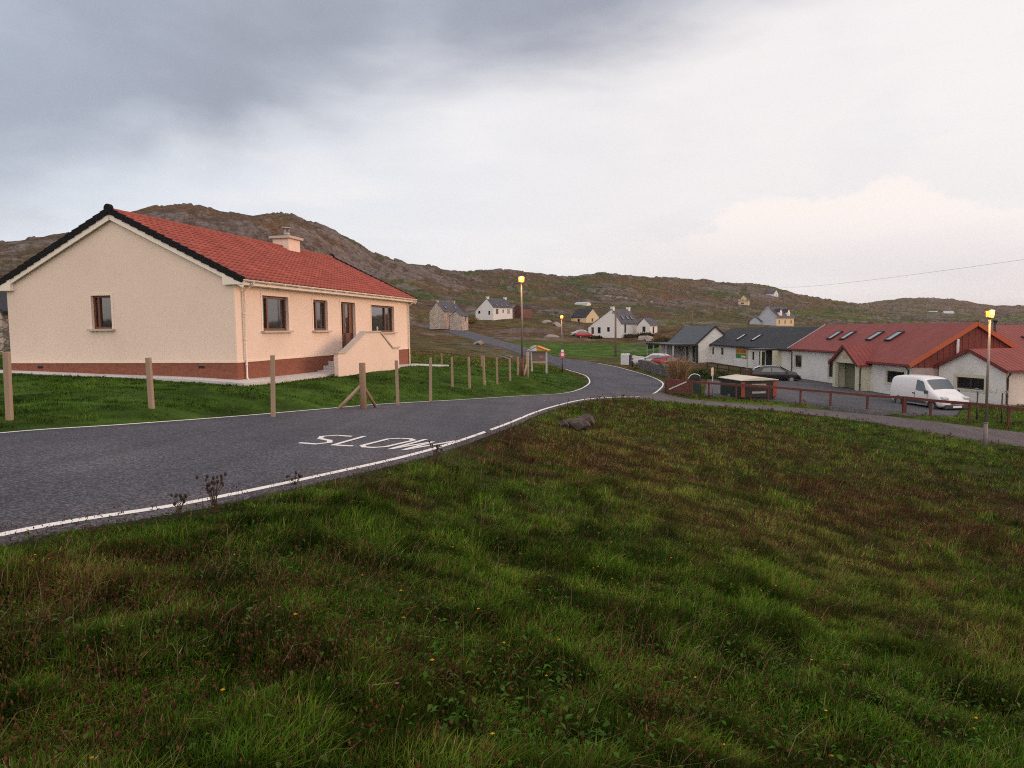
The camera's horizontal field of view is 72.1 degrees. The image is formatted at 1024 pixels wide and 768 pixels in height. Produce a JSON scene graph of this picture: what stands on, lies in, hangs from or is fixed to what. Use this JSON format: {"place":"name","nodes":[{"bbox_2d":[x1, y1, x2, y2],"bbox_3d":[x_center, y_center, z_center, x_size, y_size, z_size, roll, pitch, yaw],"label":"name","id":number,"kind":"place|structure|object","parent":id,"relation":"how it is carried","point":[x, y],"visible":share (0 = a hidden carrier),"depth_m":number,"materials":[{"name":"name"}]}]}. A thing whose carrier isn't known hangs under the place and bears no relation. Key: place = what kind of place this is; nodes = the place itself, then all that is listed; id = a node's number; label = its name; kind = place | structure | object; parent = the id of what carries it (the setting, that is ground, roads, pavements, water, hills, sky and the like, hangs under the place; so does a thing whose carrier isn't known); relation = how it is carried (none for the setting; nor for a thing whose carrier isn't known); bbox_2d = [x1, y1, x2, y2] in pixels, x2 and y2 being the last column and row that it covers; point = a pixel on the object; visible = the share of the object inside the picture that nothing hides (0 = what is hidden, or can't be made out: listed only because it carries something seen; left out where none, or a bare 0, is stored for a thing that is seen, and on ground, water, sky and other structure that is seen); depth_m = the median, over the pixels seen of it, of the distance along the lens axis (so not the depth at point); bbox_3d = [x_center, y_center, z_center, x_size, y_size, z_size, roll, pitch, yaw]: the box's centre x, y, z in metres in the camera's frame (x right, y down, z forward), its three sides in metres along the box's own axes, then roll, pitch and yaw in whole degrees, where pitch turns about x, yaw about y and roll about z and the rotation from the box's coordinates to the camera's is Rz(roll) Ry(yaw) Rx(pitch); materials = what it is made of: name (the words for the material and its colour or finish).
{"place":"outdoors","nodes":[
{"label":"outdoors","id":0,"kind":"place"},
{"bbox_2d":[0,364,448,385],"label":"path","id":1,"kind":"structure","parent":0,"point":[278,379],"depth_m":23.79,"materials":[{"name":"concrete"}]},
{"bbox_2d":[0,324,664,545],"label":"road","id":2,"kind":"structure","parent":0,"point":[49,475],"depth_m":10.31,"materials":[{"name":"asphalt"}]},
{"bbox_2d":[270,355,275,416],"bbox_3d":[-5.527,0.394,16.285,0.096,2.120,0.096,0,3,-13],"label":"fence post","id":3,"kind":"object","parent":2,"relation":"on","point":[272,379],"visible":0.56,"depth_m":16.22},
{"bbox_2d":[0,363,663,535],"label":"road edge lines","id":4,"kind":"object","parent":2,"relation":"on","point":[154,508],"visible":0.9,"depth_m":8.33,"materials":[{"name":"paint"}]},
{"bbox_2d":[300,435,453,449],"bbox_3d":[-2.266,1.021,12.389,2.505,0.254,1.753,-1,4,0],"label":"slow marking","id":5,"kind":"object","parent":2,"relation":"on","point":[364,445],"visible":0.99,"depth_m":12.23,"materials":[{"name":"paint"}]},
{"bbox_2d":[395,360,398,404],"bbox_3d":[-3.594,0.305,22.083,0.096,2.090,0.096,-2,5,-14],"label":"fence post","id":6,"kind":"object","parent":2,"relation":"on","point":[397,382],"visible":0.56,"depth_m":22.01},
{"bbox_2d":[429,358,431,400],"bbox_3d":[-2.857,0.228,24.688,0.096,2.308,0.096,0,4,-12],"label":"fence post","id":7,"kind":"object","parent":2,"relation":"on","point":[430,379],"visible":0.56,"depth_m":24.61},
{"bbox_2d":[0,203,1023,767],"bbox_3d":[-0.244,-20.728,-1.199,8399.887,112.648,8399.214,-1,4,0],"label":"ground","id":8,"kind":"structure","parent":0,"point":[668,309],"depth_m":35.10,"materials":[{"name":"plant"}]},
{"bbox_2d":[0,292,10,354],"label":"stone outbuilding","id":9,"kind":"structure","parent":8,"relation":"on","point":[4,335],"depth_m":31.87,"materials":[{"name":"stone"}]},
{"bbox_2d":[2,352,13,420],"bbox_3d":[-9.157,0.288,12.810,0.096,1.738,0.096,-1,3,-6],"label":"fence post","id":10,"kind":"object","parent":8,"relation":"on","point":[8,390],"visible":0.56,"depth_m":12.76,"materials":[{"name":"wood"}]},
{"bbox_2d":[145,358,154,408],"bbox_3d":[-7.673,0.198,14.952,0.097,1.516,0.097,-2,4,1],"label":"fence post","id":11,"kind":"object","parent":8,"relation":"on","point":[150,386],"visible":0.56,"depth_m":14.90,"materials":[{"name":"wood"}]},
{"bbox_2d":[170,493,187,519],"bbox_3d":[-2.878,1.084,6.104,0.143,0.303,0.128,-1,4,0],"label":"dead knapweed","id":12,"kind":"object","parent":8,"relation":"on","point":[181,499],"visible":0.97,"depth_m":6.08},
{"bbox_2d":[0,204,416,379],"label":"bungalow","id":13,"kind":"object","parent":8,"relation":"on","point":[108,289],"visible":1,"depth_m":24.40,"materials":[{"name":"paint"}]},
{"bbox_2d":[87,295,115,330],"bbox_3d":[-14.077,-2.431,24.178,1.040,1.208,0.305,0,4,12],"label":"window","id":14,"kind":"structure","parent":13,"relation":"in","point":[102,304],"depth_m":24.31,"materials":[{"name":"brown glass"}]},
{"bbox_2d":[261,296,293,332],"bbox_3d":[-8.571,-2.518,25.513,0.315,1.308,1.980,0,4,12],"label":"window","id":15,"kind":"structure","parent":13,"relation":"in","point":[274,308],"depth_m":25.64,"materials":[{"name":"brown glass"}]},
{"bbox_2d":[312,300,331,331],"bbox_3d":[-7.850,-2.780,28.823,0.315,1.308,1.460,0,4,12],"label":"window","id":16,"kind":"structure","parent":13,"relation":"in","point":[318,305],"depth_m":29.02,"materials":[{"name":"brown glass"}]},
{"bbox_2d":[341,302,352,348],"bbox_3d":[-7.415,-2.556,31.405,0.104,2.160,1.440,0,4,12],"label":"door","id":17,"kind":"structure","parent":13,"relation":"in","point":[346,308],"depth_m":31.54,"materials":[{"name":"brown wood"}]},
{"bbox_2d":[371,305,397,333],"bbox_3d":[-6.463,-3.218,35.221,0.315,1.388,3.140,0,4,12],"label":"window","id":18,"kind":"structure","parent":13,"relation":"in","point":[381,315],"depth_m":35.43,"materials":[{"name":"brown glass"}]},
{"bbox_2d":[196,472,226,512],"bbox_3d":[-2.762,1.032,6.503,0.195,0.417,0.224,0,5,13],"label":"dead knapweed","id":19,"kind":"object","parent":8,"relation":"on","point":[210,489],"visible":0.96,"depth_m":6.49,"materials":[{"name":"plant"}]},
{"bbox_2d":[286,470,301,484],"bbox_3d":[-2.472,1.150,8.020,0.200,0.338,0.136,-1,4,0],"label":"dead knapweed","id":20,"kind":"object","parent":8,"relation":"on","point":[299,476],"visible":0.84,"depth_m":8.00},
{"bbox_2d":[336,363,376,408],"bbox_3d":[-4.249,0.285,19.876,0.565,1.785,1.717,3,6,38],"label":"strainer post","id":21,"kind":"object","parent":8,"relation":"on","point":[361,387],"visible":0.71,"depth_m":19.58,"materials":[{"name":"wood"}]},
{"bbox_2d":[429,440,442,466],"bbox_3d":[-1.105,1.067,10.282,0.202,0.465,0.249,-2,4,-11],"label":"dead knapweed","id":22,"kind":"object","parent":8,"relation":"on","point":[437,450],"visible":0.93,"depth_m":10.30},
{"bbox_2d":[429,299,460,328],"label":"stone cottage","id":23,"kind":"structure","parent":8,"relation":"on","point":[440,313],"depth_m":203.06,"materials":[{"name":"grey stone"}]},
{"bbox_2d":[451,357,453,387],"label":"fence post","id":24,"kind":"object","parent":8,"relation":"on","point":[452,383],"visible":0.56,"depth_m":29.50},
{"bbox_2d":[449,311,467,329],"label":"cottage porch wing","id":25,"kind":"structure","parent":8,"relation":"on","point":[458,320],"depth_m":198.27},
{"bbox_2d":[467,357,470,388],"bbox_3d":[-1.851,-0.225,30.573,0.096,1.913,0.096,-1,4,7],"label":"fence post","id":26,"kind":"object","parent":8,"relation":"on","point":[469,377],"visible":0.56,"depth_m":30.52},
{"bbox_2d":[468,317,479,322],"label":"shrub","id":27,"kind":"object","parent":8,"relation":"on","point":[473,320],"visible":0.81,"depth_m":220.05,"materials":[{"name":"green plant"}]},
{"bbox_2d":[474,341,483,344],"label":"boulder","id":28,"kind":"object","parent":8,"relation":"on","point":[479,343],"visible":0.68,"depth_m":106.98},
{"bbox_2d":[482,356,485,384],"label":"fence post","id":29,"kind":"object","parent":8,"relation":"on","point":[483,367],"visible":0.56,"depth_m":32.20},
{"bbox_2d":[475,295,512,319],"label":"white croft house","id":30,"kind":"structure","parent":8,"relation":"on","point":[488,308],"depth_m":228.42,"materials":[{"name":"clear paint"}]},
{"bbox_2d":[496,358,497,383],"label":"fence post","id":31,"kind":"object","parent":8,"relation":"on","point":[496,370],"visible":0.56,"depth_m":33.50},
{"bbox_2d":[27,437,976,767],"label":"wildflowers","id":32,"kind":"object","parent":8,"relation":"on","point":[547,675],"visible":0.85,"depth_m":3.26,"materials":[{"name":"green plant"}]},
{"bbox_2d":[500,355,512,359],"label":"boulder","id":33,"kind":"object","parent":8,"relation":"on","point":[506,357],"visible":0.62,"depth_m":81.25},
{"bbox_2d":[509,358,510,380],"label":"fence post","id":34,"kind":"object","parent":8,"relation":"on","point":[509,369],"visible":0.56,"depth_m":35.00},
{"bbox_2d":[0,349,1023,767],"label":"grass","id":35,"kind":"structure","parent":8,"relation":"on","point":[390,749],"depth_m":4.61,"materials":[{"name":"plant"}]},
{"bbox_2d":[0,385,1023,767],"bbox_3d":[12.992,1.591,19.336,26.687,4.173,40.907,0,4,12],"label":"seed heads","id":36,"kind":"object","parent":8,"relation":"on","point":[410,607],"visible":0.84,"depth_m":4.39,"materials":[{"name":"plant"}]},
{"bbox_2d":[0,431,1023,767],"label":"broad leaves","id":37,"kind":"object","parent":8,"relation":"on","point":[544,705],"visible":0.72,"depth_m":3.42,"materials":[{"name":"green plant"}]},
{"bbox_2d":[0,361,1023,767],"bbox_3d":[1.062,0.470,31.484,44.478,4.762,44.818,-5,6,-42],"label":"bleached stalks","id":38,"kind":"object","parent":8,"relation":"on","point":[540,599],"visible":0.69,"depth_m":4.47,"materials":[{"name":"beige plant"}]},
{"bbox_2d":[517,357,518,374],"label":"fence post","id":39,"kind":"object","parent":8,"relation":"on","point":[517,365],"visible":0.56,"depth_m":36.99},
{"bbox_2d":[518,276,523,376],"bbox_3d":[0.505,-2.743,35.896,0.340,5.520,0.340,-1,4,0],"label":"street lamp","id":40,"kind":"object","parent":8,"relation":"on","point":[521,279],"visible":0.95,"depth_m":35.86,"materials":[{"name":"metal"}]},
{"bbox_2d":[514,305,531,318],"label":"maroon shed","id":41,"kind":"structure","parent":8,"relation":"on","point":[527,311],"depth_m":236.52,"materials":[{"name":"paint"}]},
{"bbox_2d":[524,352,528,376],"bbox_3d":[0.745,-0.796,38.314,0.169,1.871,0.689,1,5,24],"label":"strainer post","id":42,"kind":"object","parent":8,"relation":"on","point":[526,370],"visible":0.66,"depth_m":38.45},
{"bbox_2d":[527,346,549,372],"bbox_3d":[2.118,-1.755,55.029,1.680,2.480,0.700,1,5,25],"label":"notice board","id":43,"kind":"object","parent":8,"relation":"on","point":[538,357],"visible":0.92,"depth_m":54.88,"materials":[{"name":"white paint"}]},
{"bbox_2d":[543,334,558,337],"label":"boulder","id":44,"kind":"object","parent":8,"relation":"on","point":[551,336],"visible":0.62,"depth_m":150.48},
{"bbox_2d":[552,322,560,326],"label":"boulder","id":45,"kind":"object","parent":8,"relation":"on","point":[556,324],"visible":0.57,"depth_m":213.22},
{"bbox_2d":[560,315,562,368],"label":"street lamp","id":46,"kind":"object","parent":8,"relation":"on","point":[561,317],"visible":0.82,"depth_m":69.80,"materials":[{"name":"grey"}]},
{"bbox_2d":[559,350,565,372],"bbox_3d":[4.295,-1.794,60.029,0.540,2.270,0.114,-2,4,-12],"label":"round sign","id":47,"kind":"object","parent":8,"relation":"on","point":[562,354],"visible":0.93,"depth_m":59.94,"materials":[{"name":"metal"}]},
{"bbox_2d":[558,420,568,427],"bbox_3d":[1.359,1.069,18.536,0.292,0.240,0.205,-3,12,17],"label":"rock","id":48,"kind":"object","parent":8,"relation":"on","point":[564,423],"visible":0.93,"depth_m":18.47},
{"bbox_2d":[565,418,575,427],"bbox_3d":[1.546,1.062,19.114,0.427,0.262,0.271,-1,4,1],"label":"rock","id":49,"kind":"object","parent":8,"relation":"on","point":[569,420],"visible":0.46,"depth_m":19.05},
{"bbox_2d":[570,421,583,430],"bbox_3d":[1.742,1.125,18.963,0.385,0.279,0.222,-1,4,1],"label":"rock","id":50,"kind":"object","parent":8,"relation":"on","point":[579,425],"visible":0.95,"depth_m":18.86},
{"bbox_2d":[570,330,586,335],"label":"hatchback","id":51,"kind":"object","parent":8,"relation":"on","point":[573,333],"visible":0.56,"depth_m":168.89,"materials":[{"name":"silver metal"}]},
{"bbox_2d":[575,302,590,305],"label":"distant barn","id":52,"kind":"structure","parent":8,"relation":"on","point":[583,303],"depth_m":344.87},
{"bbox_2d":[575,331,593,337],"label":"hatchback","id":53,"kind":"object","parent":8,"relation":"on","point":[580,334],"visible":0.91,"depth_m":158.83,"materials":[{"name":"red metal"}]},
{"bbox_2d":[571,308,598,322],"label":"cream cottage","id":54,"kind":"structure","parent":8,"relation":"on","point":[590,315],"depth_m":237.47,"materials":[{"name":"beige paint"}]},
{"bbox_2d":[582,420,589,429],"bbox_3d":[2.014,1.130,19.347,0.268,0.281,0.245,1,5,21],"label":"rock","id":55,"kind":"object","parent":8,"relation":"on","point":[586,424],"visible":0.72,"depth_m":19.27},
{"bbox_2d":[582,414,594,424],"bbox_3d":[2.201,1.078,20.437,0.380,0.429,0.346,2,5,35],"label":"rock","id":56,"kind":"object","parent":8,"relation":"on","point":[585,416],"visible":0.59,"depth_m":20.36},
{"bbox_2d":[588,335,602,338],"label":"shrub","id":57,"kind":"object","parent":8,"relation":"on","point":[596,337],"visible":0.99,"depth_m":157.15,"materials":[{"name":"green plant"}]},
{"bbox_2d":[587,305,638,337],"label":"gable croft house","id":58,"kind":"structure","parent":8,"relation":"on","point":[603,326],"depth_m":161.78,"materials":[{"name":"white paint"}]},
{"bbox_2d":[612,310,616,356],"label":"utility pole","id":59,"kind":"object","parent":8,"relation":"on","point":[615,352],"visible":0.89,"depth_m":103.68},
{"bbox_2d":[621,354,631,364],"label":"white cabinet","id":60,"kind":"object","parent":8,"relation":"on","point":[626,359],"visible":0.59,"depth_m":81.61,"materials":[{"name":"paint"}]},
{"bbox_2d":[624,333,635,337],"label":"shrub","id":61,"kind":"object","parent":8,"relation":"on","point":[628,335],"visible":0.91,"depth_m":159.29,"materials":[{"name":"green plant"}]},
{"bbox_2d":[632,356,642,362],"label":"white wall","id":62,"kind":"structure","parent":8,"relation":"on","point":[635,358],"depth_m":88.95,"materials":[{"name":"paint"}]},
{"bbox_2d":[638,336,645,340],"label":"boulder","id":63,"kind":"object","parent":8,"relation":"on","point":[642,338],"visible":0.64,"depth_m":150.68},
{"bbox_2d":[635,331,653,336],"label":"shrub","id":64,"kind":"object","parent":8,"relation":"on","point":[645,334],"visible":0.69,"depth_m":157.44,"materials":[{"name":"green plant"}]},
{"bbox_2d":[636,318,658,333],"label":"front wing","id":65,"kind":"structure","parent":8,"relation":"on","point":[646,325],"depth_m":161.72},
{"bbox_2d":[645,335,653,340],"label":"boulder","id":66,"kind":"object","parent":8,"relation":"on","point":[649,338],"visible":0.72,"depth_m":149.21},
{"bbox_2d":[635,353,667,363],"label":"hatchback","id":67,"kind":"object","parent":8,"relation":"on","point":[649,357],"visible":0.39,"depth_m":79.48,"materials":[{"name":"white metal"}]},
{"bbox_2d":[645,340,658,348],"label":"shrub","id":68,"kind":"object","parent":8,"relation":"on","point":[650,346],"visible":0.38,"depth_m":120.98,"materials":[{"name":"green plant"}]},
{"bbox_2d":[638,360,669,377],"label":"drystone wall","id":69,"kind":"structure","parent":8,"relation":"on","point":[652,367],"depth_m":64.03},
{"bbox_2d":[647,335,670,341],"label":"shrub","id":70,"kind":"object","parent":8,"relation":"on","point":[657,339],"visible":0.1,"depth_m":127.41,"materials":[{"name":"green plant"}]},
{"bbox_2d":[655,337,669,345],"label":"shrub","id":71,"kind":"object","parent":8,"relation":"on","point":[664,340],"visible":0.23,"depth_m":117.81,"materials":[{"name":"green plant"}]},
{"bbox_2d":[651,355,682,366],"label":"hatchback","id":72,"kind":"object","parent":8,"relation":"on","point":[660,359],"visible":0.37,"depth_m":72.90,"materials":[{"name":"red metal"}]},
{"bbox_2d":[657,354,696,385],"bbox_3d":[10.951,-0.983,47.581,3.497,2.486,3.284,-2,5,-14],"label":"straw clump","id":73,"kind":"object","parent":8,"relation":"on","point":[677,371],"visible":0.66,"depth_m":47.25,"materials":[{"name":"beige plant"}]},
{"bbox_2d":[667,380,693,393],"bbox_3d":[9.684,0.164,40.540,1.517,0.800,0.115,1,5,16],"label":"slatted panel","id":74,"kind":"object","parent":8,"relation":"on","point":[681,385],"visible":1,"depth_m":40.52,"materials":[{"name":"red paint"}]},
{"bbox_2d":[646,326,724,362],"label":"veranda building","id":75,"kind":"structure","parent":8,"relation":"on","point":[692,342],"depth_m":96.25,"materials":[{"name":"white paint"}]},
{"bbox_2d":[686,346,688,360],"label":"window","id":76,"kind":"structure","parent":75,"relation":"in","point":[687,347],"depth_m":98.33,"materials":[{"name":"black glass"}]},
{"bbox_2d":[692,346,694,361],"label":"window","id":77,"kind":"structure","parent":75,"relation":"in","point":[693,346],"depth_m":95.26,"materials":[{"name":"glass"}]},
{"bbox_2d":[688,374,700,393],"bbox_3d":[10.993,-0.022,42.398,0.777,1.239,0.660,0,4,12],"label":"domed bin","id":78,"kind":"object","parent":8,"relation":"on","point":[696,386],"visible":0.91,"depth_m":42.12,"materials":[{"name":"white paint"}]},
{"bbox_2d":[689,366,710,378],"bbox_3d":[15.614,-0.932,58.163,2.086,1.269,1.448,-2,5,-15],"label":"shrub","id":79,"kind":"object","parent":8,"relation":"on","point":[703,374],"visible":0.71,"depth_m":58.20,"materials":[{"name":"green plant"}]},
{"bbox_2d":[707,362,751,374],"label":"garden fence","id":80,"kind":"object","parent":8,"relation":"on","point":[728,369],"visible":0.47,"depth_m":68.55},
{"bbox_2d":[738,295,749,304],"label":"pale chalet","id":81,"kind":"object","parent":8,"relation":"on","point":[744,300],"visible":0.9,"depth_m":475.91,"materials":[{"name":"beige paint"}]},
{"bbox_2d":[749,317,762,324],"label":"lean to wing","id":82,"kind":"object","parent":8,"relation":"on","point":[755,320],"visible":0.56,"depth_m":223.59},
{"bbox_2d":[709,327,819,370],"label":"shop","id":83,"kind":"structure","parent":8,"relation":"on","point":[751,347],"depth_m":78.98,"materials":[{"name":"white paint"}]},
{"bbox_2d":[759,352,764,365],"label":"window","id":84,"kind":"structure","parent":83,"relation":"in","point":[763,353],"depth_m":76.04,"materials":[{"name":"black glass"}]},
{"bbox_2d":[766,290,777,296],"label":"hilltop house","id":85,"kind":"structure","parent":8,"relation":"on","point":[772,292],"depth_m":638.65,"materials":[{"name":"white paint"}]},
{"bbox_2d":[758,307,794,325],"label":"dormer house","id":86,"kind":"structure","parent":8,"relation":"on","point":[779,316],"depth_m":222.37,"materials":[{"name":"grey paint"}]},
{"bbox_2d":[635,392,1023,446],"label":"lane","id":87,"kind":"structure","parent":8,"relation":"on","point":[974,433],"depth_m":33.79,"materials":[{"name":"asphalt"}]},
{"bbox_2d":[704,379,960,416],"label":"car park","id":88,"kind":"structure","parent":8,"relation":"on","point":[857,404],"depth_m":41.78,"materials":[{"name":"asphalt"}]},
{"bbox_2d":[711,367,713,394],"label":"sign post","id":89,"kind":"object","parent":88,"relation":"on","point":[712,371],"visible":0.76,"depth_m":42.26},
{"bbox_2d":[707,368,729,378],"bbox_3d":[17.474,-0.717,59.953,2.698,1.350,1.644,1,5,23],"label":"shrub","id":90,"kind":"object","parent":88,"relation":"on","point":[710,377],"visible":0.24,"depth_m":60.16,"materials":[{"name":"green plant"}]},
{"bbox_2d":[713,369,730,380],"bbox_3d":[17.422,-0.577,58.059,2.652,1.389,1.733,-1,4,0],"label":"shrub","id":91,"kind":"object","parent":88,"relation":"on","point":[723,374],"visible":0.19,"depth_m":58.08,"materials":[{"name":"green plant"}]},
{"bbox_2d":[742,370,752,375],"bbox_3d":[20.114,-0.549,60.327,1.100,1.300,0.540,-2,5,-15],"label":"garden bench","id":92,"kind":"object","parent":88,"relation":"on","point":[746,372],"visible":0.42,"depth_m":60.06,"materials":[{"name":"brown wood"}]},
{"bbox_2d":[718,374,778,399],"bbox_3d":[14.013,0.277,41.914,2.352,1.531,2.992,-1,4,-8],"label":"covered trailer","id":93,"kind":"object","parent":88,"relation":"on","point":[743,392],"visible":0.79,"depth_m":40.60,"materials":[{"name":"black"}]},
{"bbox_2d":[752,365,801,380],"bbox_3d":[22.522,-0.878,60.121,3.968,1.458,2.036,0,5,14],"label":"hatchback","id":94,"kind":"object","parent":88,"relation":"on","point":[774,372],"visible":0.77,"depth_m":59.40,"materials":[{"name":"grey metal"}]},
{"bbox_2d":[890,374,969,409],"bbox_3d":[23.762,0.477,40.137,2.136,1.906,4.398,-1,4,-7],"label":"van","id":95,"kind":"object","parent":88,"relation":"on","point":[930,387],"visible":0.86,"depth_m":39.35,"materials":[{"name":"white metal"}]},
{"bbox_2d":[665,379,1023,427],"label":"rail fence","id":96,"kind":"object","parent":8,"relation":"on","point":[904,403],"visible":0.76,"depth_m":37.22,"materials":[{"name":"red paint"}]},
{"bbox_2d":[787,322,1019,393],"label":"community building","id":97,"kind":"structure","parent":8,"relation":"on","point":[870,357],"depth_m":50.02,"materials":[{"name":"red paint"}]},
{"bbox_2d":[796,355,801,366],"bbox_3d":[25.983,-2.058,63.644,0.070,1.050,1.400,-1,4,-2],"label":"window","id":98,"kind":"structure","parent":97,"relation":"in","point":[798,358],"depth_m":63.89,"materials":[{"name":"black glass"}]},
{"bbox_2d":[829,359,832,376],"bbox_3d":[26.186,-1.268,57.239,0.070,1.450,1.500,-1,4,-2],"label":"window","id":99,"kind":"structure","parent":97,"relation":"in","point":[830,365],"depth_m":57.81,"materials":[{"name":"black glass"}]},
{"bbox_2d":[887,371,903,382],"bbox_3d":[25.663,-0.447,46.955,0.070,0.800,2.100,-1,4,-2],"label":"window","id":100,"kind":"structure","parent":97,"relation":"in","point":[890,374],"depth_m":47.51,"materials":[{"name":"black glass"}]},
{"bbox_2d":[933,348,1023,405],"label":"harled annexe","id":101,"kind":"structure","parent":8,"relation":"on","point":[964,371],"depth_m":41.78,"materials":[{"name":"white paint"}]},
{"bbox_2d":[957,377,983,389],"bbox_3d":[27.806,-0.038,42.612,0.070,0.700,2.050,-2,4,-11],"label":"window","id":102,"kind":"structure","parent":101,"relation":"in","point":[962,382],"depth_m":42.63,"materials":[{"name":"black glass"}]},
{"bbox_2d":[983,309,994,446],"bbox_3d":[19.177,-0.014,28.400,0.340,6.000,0.340,-1,4,0],"label":"street lamp","id":103,"kind":"object","parent":8,"relation":"on","point":[990,313],"visible":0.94,"depth_m":28.36,"materials":[{"name":"grey"}]},
{"bbox_2d":[971,388,1010,423],"bbox_3d":[23.216,1.214,34.195,0.072,2.032,1.667,-4,6,-39],"label":"scrollwork sign","id":104,"kind":"object","parent":8,"relation":"on","point":[982,391],"visible":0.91,"depth_m":34.03,"materials":[{"name":"metal"}]},
{"bbox_2d":[985,320,1023,347],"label":"hall wing","id":105,"kind":"structure","parent":8,"relation":"on","point":[1014,334],"depth_m":57.30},
{"bbox_2d":[0,0,1023,305],"label":"sky","id":106,"kind":"structure","parent":0,"point":[790,145],"materials":[{"name":"grey"}]},
{"bbox_3d":[33.790,-3.520,45.896,0.400,9.657,0.266,-1,4,0],"label":"utility pole","id":107,"kind":"object","parent":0,"visible":0},
{"bbox_2d":[805,260,1017,286],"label":"overhead wire","id":108,"kind":"object","parent":107,"relation":"attached to","point":[913,274],"visible":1,"depth_m":74.71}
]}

